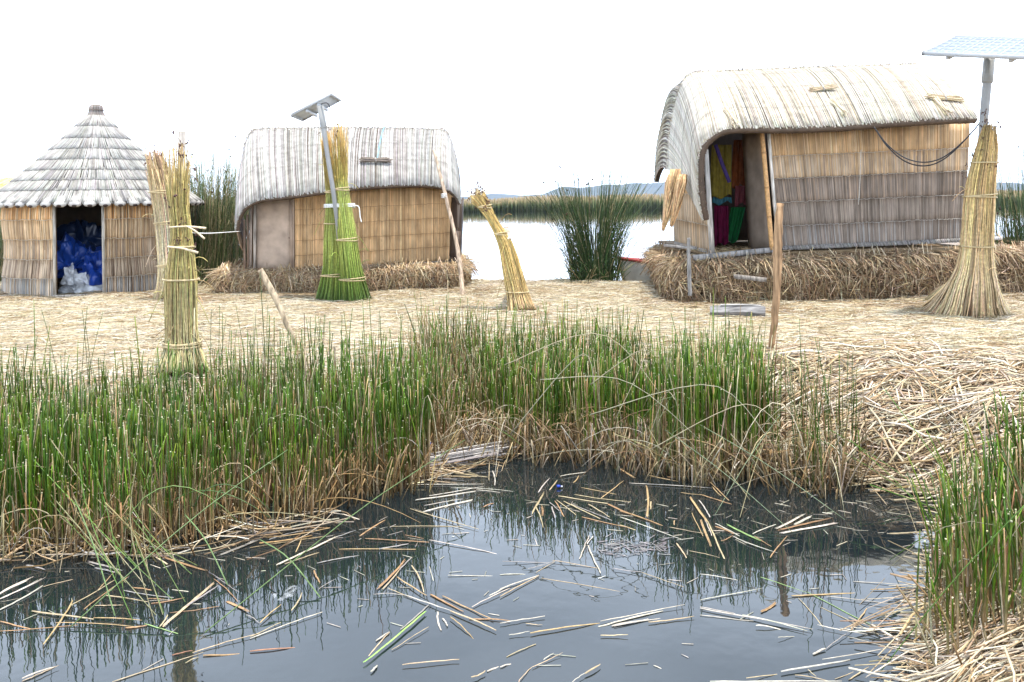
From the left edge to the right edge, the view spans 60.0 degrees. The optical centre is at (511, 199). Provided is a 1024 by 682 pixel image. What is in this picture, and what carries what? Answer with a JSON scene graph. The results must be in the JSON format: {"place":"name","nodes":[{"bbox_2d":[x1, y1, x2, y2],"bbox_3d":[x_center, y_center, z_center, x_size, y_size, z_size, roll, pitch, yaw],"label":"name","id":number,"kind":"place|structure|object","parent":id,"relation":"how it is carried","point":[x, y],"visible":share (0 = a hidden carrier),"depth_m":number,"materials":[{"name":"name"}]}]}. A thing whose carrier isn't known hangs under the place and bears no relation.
{"place":"outdoors","nodes":[
{"label":"outdoors","id":0,"kind":"place"},
{"bbox_2d":[0,199,1022,681],"bbox_3d":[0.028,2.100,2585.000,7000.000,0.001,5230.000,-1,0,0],"label":"water","id":1,"kind":"structure","parent":0,"point":[806,561],"depth_m":4.80,"materials":[{"name":"black liquid"}]},
{"bbox_2d":[0,178,12,212],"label":"yellow hut","id":2,"kind":"object","parent":1,"relation":"on","point":[4,181],"visible":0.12,"depth_m":31.03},
{"bbox_2d":[0,576,33,593],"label":"floating stem","id":3,"kind":"object","parent":1,"relation":"on","point":[14,585],"visible":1,"depth_m":4.90,"materials":[{"name":"plant"}]},
{"bbox_2d":[0,585,42,609],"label":"floating stem","id":4,"kind":"object","parent":1,"relation":"on","point":[21,598],"visible":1,"depth_m":4.73,"materials":[{"name":"plant"}]},
{"bbox_2d":[0,577,44,598],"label":"floating stem","id":5,"kind":"object","parent":1,"relation":"on","point":[22,588],"visible":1,"depth_m":4.86,"materials":[{"name":"plant"}]},
{"bbox_2d":[22,666,54,678],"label":"floating stem","id":6,"kind":"object","parent":1,"relation":"on","point":[37,672],"visible":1,"depth_m":3.98,"materials":[{"name":"plant"}]},
{"bbox_2d":[4,625,75,630],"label":"floating stem","id":7,"kind":"object","parent":1,"relation":"on","point":[36,628],"visible":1,"depth_m":4.39,"materials":[{"name":"plant"}]},
{"bbox_2d":[43,600,72,644],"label":"floating stem","id":8,"kind":"object","parent":1,"relation":"on","point":[58,623],"visible":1,"depth_m":4.43,"materials":[{"name":"plant"}]},
{"bbox_2d":[32,610,93,619],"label":"floating stem","id":9,"kind":"object","parent":1,"relation":"on","point":[62,615],"visible":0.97,"depth_m":4.53,"materials":[{"name":"plant"}]},
{"bbox_2d":[56,622,133,626],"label":"floating stem","id":10,"kind":"object","parent":1,"relation":"on","point":[93,623],"visible":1,"depth_m":4.43,"materials":[{"name":"plant"}]},
{"bbox_2d":[112,652,202,681],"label":"floating stem","id":11,"kind":"object","parent":1,"relation":"on","point":[154,668],"visible":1,"depth_m":4.01,"materials":[{"name":"plant"}]},
{"bbox_2d":[148,552,206,570],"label":"floating stem","id":12,"kind":"object","parent":1,"relation":"on","point":[181,562],"visible":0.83,"depth_m":5.16,"materials":[{"name":"plant"}]},
{"bbox_2d":[162,582,213,626],"bbox_3d":[-1.685,2.112,4.643,0.018,0.007,0.509,-1,0,10],"label":"floating stem","id":13,"kind":"object","parent":1,"relation":"on","point":[183,608],"visible":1,"depth_m":4.59,"materials":[{"name":"plant"}]},
{"bbox_2d":[203,653,239,655],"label":"floating stem","id":14,"kind":"object","parent":1,"relation":"on","point":[218,654],"visible":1,"depth_m":4.12,"materials":[{"name":"plant"}]},
{"bbox_2d":[192,633,259,652],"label":"floating stem","id":15,"kind":"object","parent":1,"relation":"on","point":[224,642],"visible":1,"depth_m":4.22,"materials":[{"name":"plant"}]},
{"bbox_2d":[218,538,261,555],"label":"floating stem","id":16,"kind":"object","parent":1,"relation":"on","point":[239,547],"visible":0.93,"depth_m":5.39,"materials":[{"name":"plant"}]},
{"bbox_2d":[34,427,464,632],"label":"fallen rushes","id":17,"kind":"object","parent":1,"relation":"on","point":[115,548],"visible":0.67,"depth_m":5.11,"materials":[{"name":"plant"}]},
{"bbox_2d":[250,647,294,651],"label":"floating stem","id":18,"kind":"object","parent":1,"relation":"on","point":[271,649],"visible":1,"depth_m":4.16,"materials":[{"name":"plant"}]},
{"bbox_2d":[250,612,321,638],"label":"floating stem","id":19,"kind":"object","parent":1,"relation":"on","point":[284,625],"visible":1,"depth_m":4.39,"materials":[{"name":"plant"}]},
{"bbox_2d":[276,536,337,564],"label":"floating stem","id":20,"kind":"object","parent":1,"relation":"on","point":[306,551],"visible":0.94,"depth_m":5.32,"materials":[{"name":"plant"}]},
{"bbox_2d":[339,548,415,549],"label":"floating stem","id":21,"kind":"object","parent":1,"relation":"on","point":[377,548],"visible":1,"depth_m":5.35,"materials":[{"name":"plant"}]},
{"bbox_2d":[377,559,404,588],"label":"floating stem","id":22,"kind":"object","parent":1,"relation":"on","point":[381,584],"visible":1,"depth_m":4.97,"materials":[{"name":"plant"}]},
{"bbox_2d":[363,611,425,662],"bbox_3d":[-0.553,2.094,4.264,0.017,0.006,0.549,-1,0,25],"label":"floating stem","id":23,"kind":"object","parent":1,"relation":"on","point":[398,634],"visible":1,"depth_m":4.25,"materials":[{"name":"plant"}]},
{"bbox_2d":[365,538,428,542],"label":"floating stem","id":24,"kind":"object","parent":1,"relation":"on","point":[395,540],"visible":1,"depth_m":5.47,"materials":[{"name":"plant"}]},
{"bbox_2d":[405,595,450,610],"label":"floating stem","id":25,"kind":"object","parent":1,"relation":"on","point":[426,602],"visible":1,"depth_m":4.62,"materials":[{"name":"plant"}]},
{"bbox_2d":[402,659,458,664],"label":"floating stem","id":26,"kind":"object","parent":1,"relation":"on","point":[430,661],"visible":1,"depth_m":4.02,"materials":[{"name":"plant"}]},
{"bbox_2d":[416,491,474,499],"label":"floating stem","id":27,"kind":"object","parent":1,"relation":"on","point":[444,496],"visible":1,"depth_m":6.27,"materials":[{"name":"plant"}]},
{"bbox_2d":[2,499,922,670],"bbox_3d":[-0.379,2.102,5.155,6.502,0.004,2.338,-1,0,0],"label":"floating debris","id":28,"kind":"object","parent":1,"relation":"on","point":[647,542],"visible":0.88,"depth_m":5.35,"materials":[{"name":"plant"}]},
{"bbox_2d":[430,540,495,553],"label":"floating stem","id":29,"kind":"object","parent":1,"relation":"on","point":[462,546],"visible":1,"depth_m":5.37,"materials":[{"name":"plant"}]},
{"bbox_2d":[442,595,493,619],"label":"floating stem","id":30,"kind":"object","parent":1,"relation":"on","point":[467,607],"visible":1,"depth_m":4.56,"materials":[{"name":"plant"}]},
{"bbox_2d":[450,611,495,630],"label":"floating stem","id":31,"kind":"object","parent":1,"relation":"on","point":[473,620],"visible":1,"depth_m":4.41,"materials":[{"name":"plant"}]},
{"bbox_2d":[0,386,972,568],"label":"reed debris","id":32,"kind":"object","parent":1,"relation":"on","point":[470,454],"visible":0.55,"depth_m":6.62,"materials":[{"name":"plant"}]},
{"bbox_2d":[530,623,598,633],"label":"floating stem","id":33,"kind":"object","parent":1,"relation":"on","point":[563,627],"visible":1,"depth_m":4.33,"materials":[{"name":"plant"}]},
{"bbox_2d":[558,495,607,503],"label":"floating stem","id":34,"kind":"object","parent":1,"relation":"on","point":[581,499],"visible":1,"depth_m":6.18,"materials":[{"name":"plant"}]},
{"bbox_2d":[194,189,1022,211],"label":"reed belt","id":35,"kind":"object","parent":1,"relation":"on","point":[510,204],"visible":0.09,"depth_m":164.22,"materials":[{"name":"plant"}]},
{"bbox_2d":[598,611,662,626],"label":"floating stem","id":36,"kind":"object","parent":1,"relation":"on","point":[628,618],"visible":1,"depth_m":4.42,"materials":[{"name":"plant"}]},
{"bbox_2d":[617,257,651,280],"bbox_3d":[3.814,1.670,18.300,3.271,1.039,1.310,-1,0,0],"label":"rowing boat","id":37,"kind":"object","parent":1,"relation":"on","point":[633,274],"visible":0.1,"depth_m":18.14,"materials":[{"name":"paint"}]},
{"bbox_2d":[620,511,662,525],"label":"floating stem","id":38,"kind":"object","parent":1,"relation":"on","point":[640,517],"visible":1,"depth_m":5.80,"materials":[{"name":"plant"}]},
{"bbox_2d":[602,604,684,620],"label":"floating stem","id":39,"kind":"object","parent":1,"relation":"on","point":[640,613],"visible":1,"depth_m":4.46,"materials":[{"name":"plant"}]},
{"bbox_2d":[646,485,648,517],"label":"floating stem","id":40,"kind":"object","parent":1,"relation":"on","point":[647,501],"visible":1,"depth_m":6.11,"materials":[{"name":"plant"}]},
{"bbox_2d":[689,496,707,521],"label":"floating stem","id":41,"kind":"object","parent":1,"relation":"on","point":[698,509],"visible":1,"depth_m":5.95,"materials":[{"name":"plant"}]},
{"bbox_2d":[700,519,711,545],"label":"floating stem","id":42,"kind":"object","parent":1,"relation":"on","point":[705,532],"visible":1,"depth_m":5.54,"materials":[{"name":"plant"}]},
{"bbox_2d":[707,521,724,558],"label":"floating stem","id":43,"kind":"object","parent":1,"relation":"on","point":[715,539],"visible":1,"depth_m":5.42,"materials":[{"name":"plant"}]},
{"bbox_2d":[700,608,810,628],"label":"floating stem","id":44,"kind":"object","parent":1,"relation":"on","point":[746,616],"visible":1,"depth_m":4.42,"materials":[{"name":"plant"}]},
{"bbox_2d":[505,333,1023,670],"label":"bent rushes","id":45,"kind":"object","parent":1,"relation":"on","point":[1017,512],"visible":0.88,"depth_m":6.27,"materials":[{"name":"plant"}]},
{"bbox_2d":[742,614,806,630],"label":"floating stem","id":46,"kind":"object","parent":1,"relation":"on","point":[776,622],"visible":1,"depth_m":4.34,"materials":[{"name":"plant"}]},
{"bbox_2d":[710,680,841,681],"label":"floating stem","id":47,"kind":"object","parent":1,"relation":"on","point":[781,681],"visible":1,"depth_m":3.83,"materials":[{"name":"plant"}]},
{"bbox_2d":[778,517,832,530],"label":"floating stem","id":48,"kind":"object","parent":1,"relation":"on","point":[803,524],"visible":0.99,"depth_m":5.65,"materials":[{"name":"plant"}]},
{"bbox_2d":[781,522,836,533],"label":"floating stem","id":49,"kind":"object","parent":1,"relation":"on","point":[808,528],"visible":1,"depth_m":5.58,"materials":[{"name":"plant"}]},
{"bbox_2d":[781,659,849,671],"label":"floating stem","id":50,"kind":"object","parent":1,"relation":"on","point":[814,665],"visible":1,"depth_m":3.94,"materials":[{"name":"plant"}]},
{"bbox_2d":[791,593,849,595],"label":"floating stem","id":51,"kind":"object","parent":1,"relation":"on","point":[820,594],"visible":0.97,"depth_m":4.66,"materials":[{"name":"plant"}]},
{"bbox_2d":[822,648,886,659],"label":"floating stem","id":52,"kind":"object","parent":1,"relation":"on","point":[852,654],"visible":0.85,"depth_m":4.03,"materials":[{"name":"plant"}]},
{"bbox_2d":[0,0,1023,196],"label":"sky","id":53,"kind":"structure","parent":0,"point":[526,77],"materials":[{"name":"white"}]},
{"bbox_2d":[3,283,1023,681],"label":"ground","id":54,"kind":"structure","parent":0,"point":[667,357],"depth_m":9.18,"materials":[{"name":"plant"}]},
{"bbox_2d":[0,183,3,281],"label":"totora clump","id":55,"kind":"object","parent":54,"relation":"on","point":[1,252],"visible":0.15,"depth_m":18.16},
{"bbox_2d":[0,104,204,297],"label":"round hut","id":56,"kind":"object","parent":54,"relation":"on","point":[90,167],"visible":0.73,"depth_m":15.69,"materials":[{"name":"plant"}]},
{"bbox_2d":[57,219,101,285],"bbox_3d":[-7.899,0.958,16.513,1.634,1.187,1.458,-1,0,0],"label":"blue tarp","id":57,"kind":"object","parent":56,"relation":"in","point":[79,244],"visible":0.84,"depth_m":16.27,"materials":[{"name":"plastic"}]},
{"bbox_2d":[58,262,101,293],"bbox_3d":[-7.708,1.416,15.990,0.963,0.604,0.551,-1,0,0],"label":"plastic sheet","id":58,"kind":"object","parent":56,"relation":"on","point":[71,278],"visible":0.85,"depth_m":15.83,"materials":[{"name":"white"}]},
{"bbox_2d":[178,131,185,170],"bbox_3d":[-3.242,0.514,8.701,0.074,2.363,0.258,-1,0,-32],"label":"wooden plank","id":59,"kind":"object","parent":54,"relation":"on","point":[182,136],"visible":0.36,"depth_m":8.61,"materials":[{"name":"wood"}]},
{"bbox_2d":[158,115,248,284],"bbox_3d":[-6.250,0.119,18.508,3.463,3.528,3.976,-1,0,0],"label":"totora clump","id":60,"kind":"object","parent":54,"relation":"on","point":[215,250],"visible":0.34,"depth_m":17.54,"materials":[{"name":"plant"}]},
{"bbox_2d":[0,277,457,566],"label":"rush bed","id":61,"kind":"object","parent":54,"relation":"on","point":[370,435],"visible":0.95,"depth_m":6.18,"materials":[{"name":"plant"}]},
{"bbox_2d":[198,251,483,295],"bbox_3d":[-3.104,1.364,17.056,5.299,0.684,3.807,-1,0,-11],"label":"reed mound","id":62,"kind":"object","parent":54,"relation":"on","point":[237,277],"visible":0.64,"depth_m":15.54,"materials":[{"name":"plant"}]},
{"bbox_2d":[234,126,463,269],"bbox_3d":[-3.129,-0.074,17.093,4.444,2.765,4.429,-1,0,0],"label":"rectangular hut","id":63,"kind":"object","parent":62,"relation":"on","point":[398,200],"visible":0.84,"depth_m":16.05,"materials":[{"name":"plant"}]},
{"bbox_2d":[256,199,293,269],"bbox_3d":[-4.167,0.574,15.606,0.672,1.352,0.071,-1,0,-9],"label":"door","id":64,"kind":"structure","parent":63,"relation":"in","point":[275,219],"depth_m":15.61,"materials":[{"name":"brown wood"}]},
{"bbox_2d":[359,157,392,162],"bbox_3d":[-2.438,-0.717,15.863,0.608,0.112,0.113,-1,0,-14],"label":"reed bundle","id":65,"kind":"object","parent":63,"relation":"on","point":[375,159],"visible":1,"depth_m":15.84,"materials":[{"name":"plant"}]},
{"bbox_2d":[327,284,548,461],"bbox_3d":[-0.486,1.508,8.245,1.956,1.299,2.804,-1,0,0],"label":"rush clump","id":66,"kind":"object","parent":54,"relation":"on","point":[443,347],"visible":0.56,"depth_m":8.20,"materials":[{"name":"plant"}]},
{"bbox_2d":[0,278,1023,430],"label":"straw mulch","id":67,"kind":"object","parent":54,"relation":"on","point":[896,319],"visible":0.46,"depth_m":11.27,"materials":[{"name":"plant"}]},
{"bbox_2d":[143,144,169,302],"bbox_3d":[-5.626,0.400,14.441,0.610,2.586,0.811,-1,0,0],"label":"reed sheaf","id":68,"kind":"object","parent":67,"relation":"on","point":[156,181],"visible":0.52,"depth_m":14.21,"materials":[{"name":"plant"}]},
{"bbox_2d":[143,130,213,376],"bbox_3d":[-3.123,0.509,8.347,0.582,2.343,0.616,-1,0,0],"label":"reed sheaf","id":69,"kind":"object","parent":67,"relation":"on","point":[181,279],"visible":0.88,"depth_m":8.26,"materials":[{"name":"plant"}]},
{"bbox_2d":[167,246,197,253],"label":"twig","id":70,"kind":"object","parent":69,"relation":"in","point":[190,250],"visible":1,"depth_m":8.14,"materials":[{"name":"wood"}]},
{"bbox_2d":[169,226,205,228],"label":"twig","id":71,"kind":"object","parent":69,"relation":"in","point":[199,227],"visible":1,"depth_m":8.17,"materials":[{"name":"wood"}]},
{"bbox_2d":[258,268,297,344],"bbox_3d":[-2.552,1.191,9.684,0.493,0.891,0.088,-1,0,16],"label":"wooden stake","id":72,"kind":"object","parent":67,"relation":"on","point":[269,287],"visible":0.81,"depth_m":9.66,"materials":[{"name":"brown wood"}]},
{"bbox_2d":[290,92,341,238],"bbox_3d":[-3.066,-0.036,14.179,0.832,3.305,0.862,-1,0,0],"label":"solar panel","id":73,"kind":"object","parent":67,"relation":"on","point":[321,105],"visible":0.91,"depth_m":13.82,"materials":[{"name":"paint"}]},
{"bbox_2d":[314,131,340,301],"bbox_3d":[-2.882,0.255,14.139,0.539,2.800,0.850,-1,0,-14],"label":"reed sheaf","id":74,"kind":"object","parent":67,"relation":"on","point":[329,287],"visible":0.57,"depth_m":13.96,"materials":[{"name":"plant"}]},
{"bbox_2d":[321,122,371,301],"bbox_3d":[-2.615,0.219,14.018,0.755,2.866,0.809,-1,0,0],"label":"reed sheaf","id":75,"kind":"object","parent":67,"relation":"on","point":[353,284],"visible":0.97,"depth_m":13.83,"materials":[{"name":"plant"}]},
{"bbox_2d":[324,203,361,221],"bbox_3d":[-2.652,0.205,13.950,0.617,0.301,0.337,-1,0,0],"label":"white rope","id":76,"kind":"object","parent":75,"relation":"attached to","point":[352,205],"visible":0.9,"depth_m":13.84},
{"bbox_2d":[433,149,464,294],"bbox_3d":[-1.019,0.384,14.807,0.171,2.484,0.797,-1,0,-40],"label":"wooden stake","id":77,"kind":"object","parent":67,"relation":"on","point":[459,265],"visible":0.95,"depth_m":14.78,"materials":[{"name":"brown wood"}]},
{"bbox_2d":[467,180,535,310],"bbox_3d":[-0.149,0.666,12.607,1.056,1.906,0.462,-1,0,27],"label":"reed sheaf","id":78,"kind":"object","parent":67,"relation":"on","point":[517,291],"visible":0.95,"depth_m":12.49,"materials":[{"name":"plant"}]},
{"bbox_2d":[921,109,1011,317],"bbox_3d":[5.958,0.183,11.579,1.098,2.718,1.004,-1,0,0],"label":"reed sheaf","id":79,"kind":"object","parent":67,"relation":"on","point":[971,286],"visible":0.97,"depth_m":11.26,"materials":[{"name":"plant"}]},
{"bbox_2d":[442,297,665,470],"bbox_3d":[0.554,1.543,8.012,2.628,1.201,2.666,-1,0,0],"label":"rush clump","id":80,"kind":"object","parent":54,"relation":"on","point":[580,393],"visible":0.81,"depth_m":7.47,"materials":[{"name":"plant"}]},
{"bbox_2d":[497,118,666,283],"bbox_3d":[1.484,0.124,17.098,3.177,3.417,3.366,-1,0,19],"label":"totora clump","id":81,"kind":"object","parent":54,"relation":"on","point":[598,263],"visible":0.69,"depth_m":16.82,"materials":[{"name":"plant"}]},
{"bbox_2d":[576,291,867,489],"bbox_3d":[1.659,1.454,7.242,2.224,1.351,1.983,-1,0,-24],"label":"rush clump","id":82,"kind":"object","parent":54,"relation":"on","point":[740,381],"visible":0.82,"depth_m":6.75,"materials":[{"name":"plant"}]},
{"bbox_2d":[710,304,765,316],"bbox_3d":[2.966,1.458,11.675,0.709,0.187,0.226,-1,0,12],"label":"weathered wooden plank","id":83,"kind":"object","parent":54,"relation":"on","point":[755,309],"visible":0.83,"depth_m":11.60,"materials":[{"name":"grey wood"}]},
{"bbox_2d":[768,203,783,350],"bbox_3d":[2.584,0.823,8.762,0.155,1.583,0.212,-1,0,-44],"label":"wooden stake","id":84,"kind":"object","parent":54,"relation":"on","point":[777,249],"visible":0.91,"depth_m":8.69,"materials":[{"name":"brown wood"}]},
{"bbox_2d":[635,230,1023,303],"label":"reed mound","id":85,"kind":"object","parent":54,"relation":"on","point":[882,274],"visible":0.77,"depth_m":13.22,"materials":[{"name":"plant"}]},
{"bbox_2d":[686,238,691,295],"bbox_3d":[2.548,0.962,12.750,0.070,0.840,0.065,-1,0,22],"label":"wooden stake","id":86,"kind":"object","parent":85,"relation":"on","point":[689,283],"visible":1,"depth_m":12.73,"materials":[{"name":"grey wood"}]},
{"bbox_2d":[733,274,766,281],"bbox_3d":[3.427,1.127,12.775,0.456,0.112,0.100,-1,0,6],"label":"wooden board","id":87,"kind":"object","parent":85,"relation":"in","point":[751,278],"visible":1,"depth_m":12.73,"materials":[{"name":"grey wood"}]},
{"bbox_2d":[654,62,977,259],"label":"reed house","id":88,"kind":"structure","parent":85,"relation":"on","point":[804,147],"depth_m":13.89,"materials":[{"name":"plant"}]},
{"bbox_2d":[710,145,731,198],"bbox_3d":[3.366,-0.449,14.296,0.365,0.879,0.109,-1,0,0],"label":"hanging cloth","id":89,"kind":"object","parent":88,"relation":"hanging from","point":[721,187],"visible":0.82,"depth_m":14.29,"materials":[{"name":"fabric"}]},
{"bbox_2d":[714,206,728,246],"bbox_3d":[3.383,0.433,14.350,0.239,0.675,0.102,-1,0,0],"label":"hanging cloth","id":90,"kind":"object","parent":88,"relation":"hanging from","point":[721,224],"visible":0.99,"depth_m":14.34,"materials":[{"name":"fabric"}]},
{"bbox_2d":[712,197,731,205],"bbox_3d":[3.394,0.026,14.343,0.329,0.138,0.104,-1,0,0],"label":"hanging cloth","id":91,"kind":"object","parent":88,"relation":"hanging from","point":[717,201],"visible":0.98,"depth_m":14.35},
{"bbox_2d":[714,144,730,182],"bbox_3d":[3.256,-0.560,13.720,0.265,0.603,0.021,-1,0,0],"label":"dark sash","id":92,"kind":"object","parent":88,"relation":"hanging from","point":[723,167],"visible":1,"depth_m":13.71,"materials":[{"name":"fabric"}]},
{"bbox_2d":[723,107,739,127],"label":"straw tuft","id":93,"kind":"object","parent":88,"relation":"on","point":[730,115],"visible":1,"depth_m":12.91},
{"bbox_2d":[729,207,745,243],"bbox_3d":[3.612,0.430,14.403,0.381,0.620,0.173,-1,0,0],"label":"hanging cloth","id":94,"kind":"object","parent":88,"relation":"on","point":[736,215],"visible":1,"depth_m":14.38,"materials":[{"name":"fabric"}]},
{"bbox_2d":[732,140,744,188],"bbox_3d":[3.702,-0.583,14.544,0.263,0.804,0.108,-1,0,0],"label":"hanging cloth","id":95,"kind":"object","parent":88,"relation":"hanging from","point":[738,178],"visible":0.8,"depth_m":14.54,"materials":[{"name":"fabric"}]},
{"bbox_2d":[734,186,745,206],"bbox_3d":[3.744,-0.056,14.523,0.235,0.351,0.098,-1,0,-8],"label":"hanging cloth","id":96,"kind":"object","parent":88,"relation":"hanging from","point":[740,196],"visible":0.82,"depth_m":14.52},
{"bbox_2d":[742,133,768,248],"bbox_3d":[3.782,-0.128,13.748,0.140,1.840,0.653,-1,0,-18],"label":"door","id":97,"kind":"structure","parent":88,"relation":"in","point":[757,227],"depth_m":13.77,"materials":[{"name":"brown wood"}]},
{"bbox_2d":[809,83,836,91],"bbox_3d":[4.869,-1.744,13.889,0.472,0.156,0.102,-1,0,-5],"label":"reed bundle","id":98,"kind":"object","parent":88,"relation":"on","point":[823,88],"visible":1,"depth_m":13.86,"materials":[{"name":"plant"}]},
{"bbox_2d":[827,95,847,117],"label":"straw tuft","id":99,"kind":"object","parent":88,"relation":"on","point":[838,107],"visible":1,"depth_m":13.25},
{"bbox_2d":[932,96,952,116],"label":"straw tuft","id":100,"kind":"object","parent":88,"relation":"on","point":[943,108],"visible":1,"depth_m":13.41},
{"bbox_2d":[924,93,966,101],"bbox_3d":[6.698,-1.579,13.711,0.681,0.142,0.105,-1,0,-5],"label":"reed bundle","id":101,"kind":"object","parent":88,"relation":"on","point":[948,98],"visible":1,"depth_m":13.69,"materials":[{"name":"plant"}]},
{"bbox_2d":[663,236,1002,249],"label":"floor beams","id":102,"kind":"structure","parent":85,"relation":"on","point":[695,248],"depth_m":13.46,"materials":[{"name":"brown wood"}]},
{"bbox_2d":[723,319,950,514],"bbox_3d":[2.352,1.519,6.267,1.368,1.202,1.527,-1,0,27],"label":"rush clump","id":103,"kind":"object","parent":54,"relation":"on","point":[813,422],"visible":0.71,"depth_m":6.46,"materials":[{"name":"plant"}]},
{"bbox_2d":[873,385,1023,678],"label":"rush clump","id":104,"kind":"object","parent":54,"relation":"on","point":[1001,554],"visible":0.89,"depth_m":4.08,"materials":[{"name":"plant"}]},
{"bbox_2d":[921,35,1023,137],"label":"solar panel","id":105,"kind":"object","parent":54,"relation":"on","point":[989,50],"visible":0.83,"depth_m":11.26,"materials":[{"name":"paint"}]},
{"bbox_2d":[874,123,978,166],"bbox_3d":[5.803,-0.925,12.332,0.061,0.919,1.578,-1,0,-42],"label":"power cable","id":106,"kind":"object","parent":105,"relation":"attached to","point":[945,156],"visible":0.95,"depth_m":12.41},
{"bbox_2d":[995,142,1023,244],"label":"totora clump","id":107,"kind":"object","parent":54,"relation":"on","point":[1016,234],"visible":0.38,"depth_m":15.49,"materials":[{"name":"plant"}]},
{"bbox_2d":[211,182,1022,200],"bbox_3d":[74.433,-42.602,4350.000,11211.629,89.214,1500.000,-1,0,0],"label":"hills","id":108,"kind":"structure","parent":0,"point":[654,186],"depth_m":4189.41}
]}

